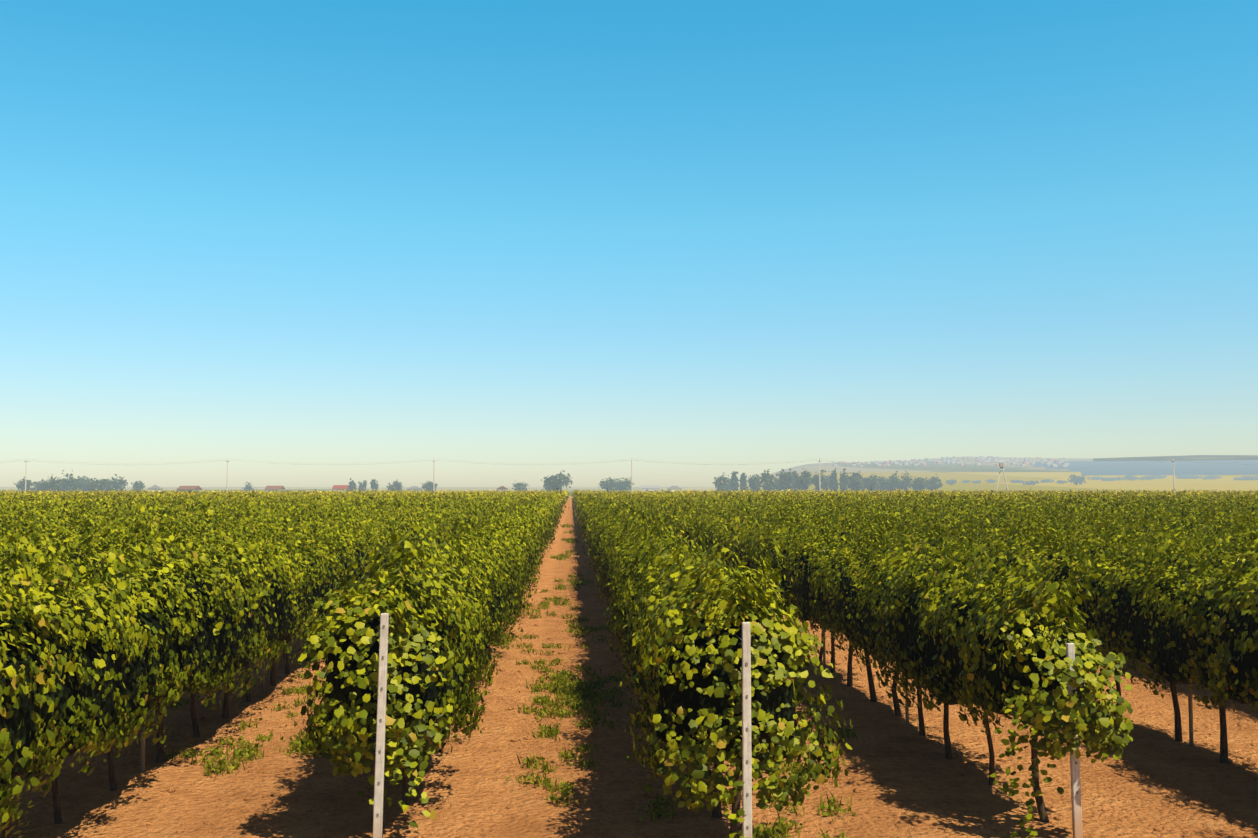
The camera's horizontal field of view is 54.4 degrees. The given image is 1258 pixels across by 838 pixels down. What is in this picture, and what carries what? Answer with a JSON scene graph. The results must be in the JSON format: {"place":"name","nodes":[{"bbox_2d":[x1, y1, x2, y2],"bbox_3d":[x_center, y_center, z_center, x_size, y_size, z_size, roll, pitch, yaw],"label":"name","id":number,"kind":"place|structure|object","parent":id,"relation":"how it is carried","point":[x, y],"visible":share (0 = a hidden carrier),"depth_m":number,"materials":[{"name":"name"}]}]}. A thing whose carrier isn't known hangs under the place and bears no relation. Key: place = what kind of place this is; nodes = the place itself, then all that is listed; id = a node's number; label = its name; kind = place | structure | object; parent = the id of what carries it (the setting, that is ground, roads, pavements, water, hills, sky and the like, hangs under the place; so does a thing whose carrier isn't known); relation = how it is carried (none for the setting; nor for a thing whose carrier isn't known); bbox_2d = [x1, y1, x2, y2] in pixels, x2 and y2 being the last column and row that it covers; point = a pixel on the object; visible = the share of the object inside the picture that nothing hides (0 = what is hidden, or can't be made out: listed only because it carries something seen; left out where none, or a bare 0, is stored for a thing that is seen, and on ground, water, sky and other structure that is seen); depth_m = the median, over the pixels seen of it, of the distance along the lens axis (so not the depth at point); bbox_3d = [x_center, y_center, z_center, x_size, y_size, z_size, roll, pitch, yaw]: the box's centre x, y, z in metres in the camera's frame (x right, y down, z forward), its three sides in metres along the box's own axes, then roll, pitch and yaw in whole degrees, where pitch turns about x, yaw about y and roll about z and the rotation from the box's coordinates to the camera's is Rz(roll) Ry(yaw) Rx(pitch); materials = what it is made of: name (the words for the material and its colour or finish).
{"place":"outdoors","nodes":[
{"label":"outdoors","id":0,"kind":"place"},
{"bbox_2d":[152,523,863,837],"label":"ground grass","id":1,"kind":"structure","parent":0,"point":[599,681],"depth_m":15.81,"materials":[{"name":"green plant"}]},
{"bbox_2d":[0,455,1257,837],"bbox_3d":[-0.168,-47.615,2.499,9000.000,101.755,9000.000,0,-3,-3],"label":"ground","id":2,"kind":"structure","parent":0,"point":[918,767],"depth_m":13.30,"materials":[{"name":"soil"}]},
{"bbox_2d":[13,477,36,490],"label":"tree","id":3,"kind":"object","parent":2,"relation":"on","point":[21,484],"visible":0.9,"depth_m":464.07,"materials":[{"name":"green plant"}]},
{"bbox_2d":[24,459,28,493],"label":"power pole","id":4,"kind":"object","parent":2,"relation":"on","point":[26,461],"visible":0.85,"depth_m":233.06,"materials":[{"name":"grey concrete"}]},
{"bbox_2d":[1,458,1250,467],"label":"power line wires","id":5,"kind":"object","parent":4,"relation":"attached to","point":[647,461],"visible":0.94,"depth_m":231.62,"materials":[{"name":"grey"}]},
{"bbox_2d":[32,479,47,491],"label":"tree","id":6,"kind":"object","parent":2,"relation":"on","point":[39,486],"visible":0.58,"depth_m":484.29,"materials":[{"name":"green plant"}]},
{"bbox_2d":[43,474,64,492],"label":"tree","id":7,"kind":"object","parent":2,"relation":"on","point":[52,485],"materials":[{"name":"green plant"}]},
{"bbox_2d":[58,470,85,491],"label":"tree","id":8,"kind":"object","parent":2,"relation":"on","point":[74,483],"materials":[{"name":"green plant"}]},
{"bbox_2d":[72,476,89,491],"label":"tree","id":9,"kind":"object","parent":2,"relation":"on","point":[87,479],"visible":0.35,"depth_m":553.69,"materials":[{"name":"green plant"}]},
{"bbox_2d":[76,478,107,491],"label":"tree","id":10,"kind":"object","parent":2,"relation":"on","point":[98,485],"visible":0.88,"depth_m":456.66,"materials":[{"name":"green plant"}]},
{"bbox_2d":[106,474,127,492],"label":"tree","id":11,"kind":"object","parent":2,"relation":"on","point":[120,484],"visible":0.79,"depth_m":486.59,"materials":[{"name":"green plant"}]},
{"bbox_2d":[131,481,144,491],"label":"tree","id":12,"kind":"object","parent":2,"relation":"on","point":[136,485],"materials":[{"name":"green plant"}]},
{"bbox_2d":[148,485,162,491],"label":"house","id":13,"kind":"structure","parent":2,"relation":"on","point":[156,488],"depth_m":646.90,"materials":[{"name":"white"}]},
{"bbox_2d":[177,486,201,491],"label":"house","id":14,"kind":"structure","parent":2,"relation":"on","point":[190,488],"depth_m":711.86,"materials":[{"name":"red"}]},
{"bbox_2d":[226,459,228,492],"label":"power pole","id":15,"kind":"object","parent":2,"relation":"on","point":[227,461],"visible":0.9,"depth_m":232.47,"materials":[{"name":"grey concrete"}]},
{"bbox_2d":[242,483,253,490],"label":"tree","id":16,"kind":"object","parent":2,"relation":"on","point":[249,486],"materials":[{"name":"green plant"}]},
{"bbox_2d":[265,486,284,492],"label":"house","id":17,"kind":"structure","parent":2,"relation":"on","point":[271,488],"depth_m":764.63,"materials":[{"name":"red"}]},
{"bbox_2d":[332,485,355,492],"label":"house","id":18,"kind":"structure","parent":2,"relation":"on","point":[339,487],"depth_m":755.97,"materials":[{"name":"red"}]},
{"bbox_2d":[347,478,356,491],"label":"tree","id":19,"kind":"object","parent":2,"relation":"on","point":[352,484],"visible":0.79,"depth_m":544.59,"materials":[{"name":"green plant"}]},
{"bbox_2d":[357,480,366,491],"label":"tree","id":20,"kind":"object","parent":2,"relation":"on","point":[362,487],"visible":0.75,"depth_m":555.49,"materials":[{"name":"green plant"}]},
{"bbox_2d":[369,479,378,491],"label":"tree","id":21,"kind":"object","parent":2,"relation":"on","point":[374,485],"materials":[{"name":"green plant"}]},
{"bbox_2d":[387,479,402,490],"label":"tree","id":22,"kind":"object","parent":2,"relation":"on","point":[397,485],"visible":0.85,"depth_m":527.86,"materials":[{"name":"green plant"}]},
{"bbox_2d":[407,486,421,491],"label":"house","id":23,"kind":"structure","parent":2,"relation":"on","point":[416,488],"depth_m":801.95,"materials":[{"name":"grey"}]},
{"bbox_2d":[420,480,437,491],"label":"tree","id":24,"kind":"object","parent":2,"relation":"on","point":[429,486],"visible":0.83,"depth_m":550.81,"materials":[{"name":"green plant"}]},
{"bbox_2d":[433,460,434,490],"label":"power pole","id":25,"kind":"object","parent":2,"relation":"on","point":[433,475],"visible":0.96,"depth_m":232.03,"materials":[{"name":"grey concrete"}]},
{"bbox_2d":[497,486,507,491],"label":"house","id":26,"kind":"structure","parent":2,"relation":"on","point":[501,488],"depth_m":789.72,"materials":[{"name":"white"}]},
{"bbox_2d":[512,482,528,491],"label":"tree","id":27,"kind":"object","parent":2,"relation":"on","point":[519,486],"visible":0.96,"depth_m":555.98,"materials":[{"name":"green plant"}]},
{"bbox_2d":[542,476,552,491],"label":"tree","id":28,"kind":"object","parent":2,"relation":"on","point":[545,486],"visible":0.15,"depth_m":556.29,"materials":[{"name":"green plant"}]},
{"bbox_2d":[541,470,572,491],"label":"tree","id":29,"kind":"object","parent":2,"relation":"on","point":[552,481],"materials":[{"name":"green plant"}]},
{"bbox_2d":[598,477,617,492],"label":"tree","id":30,"kind":"object","parent":2,"relation":"on","point":[610,484],"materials":[{"name":"green plant"}]},
{"bbox_2d":[1,583,1228,837],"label":"vine trunks","id":31,"kind":"object","parent":2,"relation":"on","point":[717,811],"visible":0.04,"depth_m":13.73,"materials":[{"name":"brown wood"}]},
{"bbox_2d":[613,478,621,491],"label":"tree","id":32,"kind":"object","parent":2,"relation":"on","point":[615,482],"visible":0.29,"depth_m":597.73,"materials":[{"name":"green plant"}]},
{"bbox_2d":[616,477,633,491],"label":"tree","id":33,"kind":"object","parent":2,"relation":"on","point":[625,484],"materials":[{"name":"green plant"}]},
{"bbox_2d":[0,494,1257,698],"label":"vine leaves","id":34,"kind":"object","parent":2,"relation":"on","point":[614,530],"visible":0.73,"depth_m":20.77,"materials":[{"name":"green plant"}]},
{"bbox_2d":[0,492,1257,799],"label":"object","id":35,"kind":"object","parent":2,"relation":"on","point":[770,702],"visible":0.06,"depth_m":12.62,"materials":[{"name":"green plant"}]},
{"bbox_2d":[0,496,1257,837],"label":"vine leaves","id":36,"kind":"object","parent":35,"relation":"on","point":[428,586],"visible":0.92,"depth_m":10.61,"materials":[{"name":"green plant"}]},
{"bbox_2d":[355,671,1079,837],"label":"grapevine leaves","id":37,"kind":"object","parent":35,"relation":"on","point":[1005,789],"visible":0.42,"depth_m":10.19,"materials":[{"name":"green plant"}]},
{"bbox_2d":[0,487,1257,548],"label":"vine leaves","id":38,"kind":"object","parent":2,"relation":"on","point":[550,502],"visible":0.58,"depth_m":83.43,"materials":[{"name":"green plant"}]},
{"bbox_2d":[631,460,632,493],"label":"power pole","id":39,"kind":"object","parent":2,"relation":"on","point":[631,477],"visible":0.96,"depth_m":231.45,"materials":[{"name":"grey concrete"}]},
{"bbox_2d":[24,580,1255,837],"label":"soil clods","id":40,"kind":"object","parent":2,"relation":"on","point":[822,684],"visible":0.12,"depth_m":13.06,"materials":[{"name":"brown soil"}]},
{"bbox_2d":[641,486,659,491],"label":"house","id":41,"kind":"structure","parent":2,"relation":"on","point":[649,488],"depth_m":944.17,"materials":[{"name":"white"}]},
{"bbox_2d":[667,486,681,491],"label":"house","id":42,"kind":"structure","parent":2,"relation":"on","point":[672,488],"depth_m":813.16,"materials":[{"name":"white"}]},
{"bbox_2d":[140,499,1217,771],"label":"trellis posts","id":43,"kind":"object","parent":2,"relation":"on","point":[1190,709],"depth_m":14.54,"materials":[{"name":"wood"}]},
{"bbox_2d":[712,471,728,491],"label":"tree","id":44,"kind":"object","parent":2,"relation":"on","point":[720,482],"visible":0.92,"depth_m":517.04,"materials":[{"name":"green plant"}]},
{"bbox_2d":[372,613,1082,837],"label":"vineyard posts","id":45,"kind":"object","parent":2,"relation":"on","point":[746,753],"visible":0.92,"depth_m":9.82,"materials":[{"name":"metal"}]},
{"bbox_2d":[371,572,1202,737],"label":"trellis wires","id":46,"kind":"object","parent":45,"relation":"attached to","point":[735,634],"visible":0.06,"depth_m":10.14,"materials":[{"name":"grey metal"}]},
{"bbox_2d":[725,478,731,490],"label":"tree","id":47,"kind":"object","parent":2,"relation":"on","point":[728,484],"visible":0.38,"depth_m":594.66,"materials":[{"name":"green plant"}]},
{"bbox_2d":[730,471,738,491],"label":"tree","id":48,"kind":"object","parent":2,"relation":"on","point":[734,485],"visible":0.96,"depth_m":526.42,"materials":[{"name":"green plant"}]},
{"bbox_2d":[739,473,747,491],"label":"tree","id":49,"kind":"object","parent":2,"relation":"on","point":[743,481],"visible":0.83,"depth_m":536.14,"materials":[{"name":"green plant"}]},
{"bbox_2d":[746,474,762,491],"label":"tree","id":50,"kind":"object","parent":2,"relation":"on","point":[755,485],"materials":[{"name":"green plant"}]},
{"bbox_2d":[759,469,778,490],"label":"tree","id":51,"kind":"object","parent":2,"relation":"on","point":[770,484],"visible":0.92,"depth_m":494.60,"materials":[{"name":"green plant"}]},
{"bbox_2d":[775,469,795,491],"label":"tree","id":52,"kind":"object","parent":2,"relation":"on","point":[785,479],"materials":[{"name":"green plant"}]},
{"bbox_2d":[791,471,797,490],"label":"tree","id":53,"kind":"object","parent":2,"relation":"on","point":[794,473],"visible":0.52,"depth_m":523.38,"materials":[{"name":"green plant"}]},
{"bbox_2d":[794,468,812,491],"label":"tree","id":54,"kind":"object","parent":2,"relation":"on","point":[805,478],"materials":[{"name":"green plant"}]},
{"bbox_2d":[819,458,820,492],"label":"power pole","id":55,"kind":"object","parent":2,"relation":"on","point":[819,476],"visible":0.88,"depth_m":230.98,"materials":[{"name":"grey concrete"}]},
{"bbox_2d":[810,470,829,491],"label":"tree","id":56,"kind":"object","parent":2,"relation":"on","point":[816,481],"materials":[{"name":"green plant"}]},
{"bbox_2d":[823,475,830,491],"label":"tree","id":57,"kind":"object","parent":2,"relation":"on","point":[827,481],"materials":[{"name":"green plant"}]},
{"bbox_2d":[829,468,838,491],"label":"tree","id":58,"kind":"object","parent":2,"relation":"on","point":[833,483],"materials":[{"name":"green plant"}]},
{"bbox_2d":[839,468,849,490],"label":"tree","id":59,"kind":"object","parent":2,"relation":"on","point":[843,483],"visible":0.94,"depth_m":535.22,"materials":[{"name":"green plant"}]},
{"bbox_2d":[846,471,864,491],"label":"tree","id":60,"kind":"object","parent":2,"relation":"on","point":[855,480],"visible":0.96,"depth_m":509.31,"materials":[{"name":"green plant"}]},
{"bbox_2d":[864,474,879,490],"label":"tree","id":61,"kind":"object","parent":2,"relation":"on","point":[871,482],"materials":[{"name":"green plant"}]},
{"bbox_2d":[877,476,885,491],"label":"tree","id":62,"kind":"object","parent":2,"relation":"on","point":[879,477],"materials":[{"name":"green plant"}]},
{"bbox_2d":[878,477,887,490],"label":"tree","id":63,"kind":"object","parent":2,"relation":"on","point":[880,483],"visible":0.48,"depth_m":566.06,"materials":[{"name":"green plant"}]},
{"bbox_2d":[880,471,899,491],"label":"tree","id":64,"kind":"object","parent":2,"relation":"on","point":[891,485],"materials":[{"name":"green plant"}]},
{"bbox_2d":[894,474,905,490],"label":"tree","id":65,"kind":"object","parent":2,"relation":"on","point":[899,485],"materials":[{"name":"green plant"}]},
{"bbox_2d":[901,471,912,491],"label":"tree","id":66,"kind":"object","parent":2,"relation":"on","point":[907,481],"visible":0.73,"depth_m":558.27,"materials":[{"name":"green plant"}]},
{"bbox_2d":[911,476,930,491],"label":"tree","id":67,"kind":"object","parent":2,"relation":"on","point":[922,483],"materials":[{"name":"green plant"}]},
{"bbox_2d":[927,477,933,490],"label":"tree","id":68,"kind":"object","parent":2,"relation":"on","point":[929,487],"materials":[{"name":"green plant"}]},
{"bbox_2d":[930,474,943,489],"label":"tree","id":69,"kind":"object","parent":2,"relation":"on","point":[935,483],"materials":[{"name":"green plant"}]},
{"bbox_2d":[832,456,1068,466],"bbox_3d":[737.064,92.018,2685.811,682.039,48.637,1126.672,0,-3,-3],"label":"hill town houses","id":70,"kind":"structure","parent":2,"relation":"on","point":[978,459],"depth_m":2619.52,"materials":[{"name":"grey"}]},
{"bbox_2d":[946,479,955,484],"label":"bush","id":71,"kind":"object","parent":2,"relation":"on","point":[950,482],"visible":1,"depth_m":880.40,"materials":[{"name":"green plant"}]},
{"bbox_2d":[985,479,996,482],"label":"bush","id":72,"kind":"object","parent":2,"relation":"on","point":[990,481],"visible":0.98,"depth_m":1019.44,"materials":[{"name":"green plant"}]},
{"bbox_2d":[995,463,1008,493],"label":"water tower","id":73,"kind":"structure","parent":2,"relation":"on","point":[1001,465],"depth_m":230.47,"materials":[{"name":"grey metal"}]},
{"bbox_2d":[1010,480,1024,482],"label":"bush","id":74,"kind":"object","parent":2,"relation":"on","point":[1017,481],"visible":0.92,"depth_m":992.81,"materials":[{"name":"green plant"}]},
{"bbox_2d":[1021,480,1041,484],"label":"bush","id":75,"kind":"object","parent":2,"relation":"on","point":[1031,482],"visible":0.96,"depth_m":872.22,"materials":[{"name":"green plant"}]},
{"bbox_2d":[1040,479,1054,481],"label":"bush","id":76,"kind":"object","parent":2,"relation":"on","point":[1047,480],"visible":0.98,"depth_m":1021.15,"materials":[{"name":"green plant"}]},
{"bbox_2d":[1068,474,1089,484],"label":"tree","id":77,"kind":"object","parent":2,"relation":"on","point":[1077,479],"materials":[{"name":"green plant"}]},
{"bbox_2d":[1090,476,1102,479],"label":"bush","id":78,"kind":"object","parent":2,"relation":"on","point":[1095,478],"visible":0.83,"depth_m":1171.19,"materials":[{"name":"green plant"}]},
{"bbox_2d":[1098,477,1117,480],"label":"bush","id":79,"kind":"object","parent":2,"relation":"on","point":[1108,479],"visible":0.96,"depth_m":1092.95,"materials":[{"name":"green plant"}]},
{"bbox_2d":[1123,475,1137,480],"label":"bush","id":80,"kind":"object","parent":2,"relation":"on","point":[1128,477],"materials":[{"name":"green plant"}]},
{"bbox_2d":[1143,476,1154,479],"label":"bush","id":81,"kind":"object","parent":2,"relation":"on","point":[1149,477],"visible":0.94,"depth_m":1112.20,"materials":[{"name":"green plant"}]},
{"bbox_2d":[1143,475,1166,478],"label":"bush","id":82,"kind":"object","parent":2,"relation":"on","point":[1158,476],"visible":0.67,"depth_m":1210.33,"materials":[{"name":"green plant"}]},
{"bbox_2d":[1171,458,1174,492],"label":"power pole","id":83,"kind":"object","parent":2,"relation":"on","point":[1173,475],"visible":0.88,"depth_m":230.11,"materials":[{"name":"grey concrete"}]},
{"bbox_2d":[1174,474,1192,478],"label":"bush","id":84,"kind":"object","parent":2,"relation":"on","point":[1181,476],"visible":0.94,"depth_m":1194.35,"materials":[{"name":"green plant"}]},
{"bbox_2d":[1183,475,1201,478],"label":"bush","id":85,"kind":"object","parent":2,"relation":"on","point":[1193,477],"visible":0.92,"depth_m":1190.73,"materials":[{"name":"green plant"}]},
{"bbox_2d":[1202,475,1221,478],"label":"bush","id":86,"kind":"object","parent":2,"relation":"on","point":[1215,477],"visible":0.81,"depth_m":1145.56,"materials":[{"name":"green plant"}]},
{"bbox_2d":[1241,475,1257,479],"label":"bush","id":87,"kind":"object","parent":2,"relation":"on","point":[1250,477],"visible":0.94,"depth_m":1063.71,"materials":[{"name":"green plant"}]},
{"bbox_2d":[0,0,1257,486],"label":"sky","id":88,"kind":"structure","parent":0,"point":[327,236],"materials":[{"name":"blue"}]}
]}

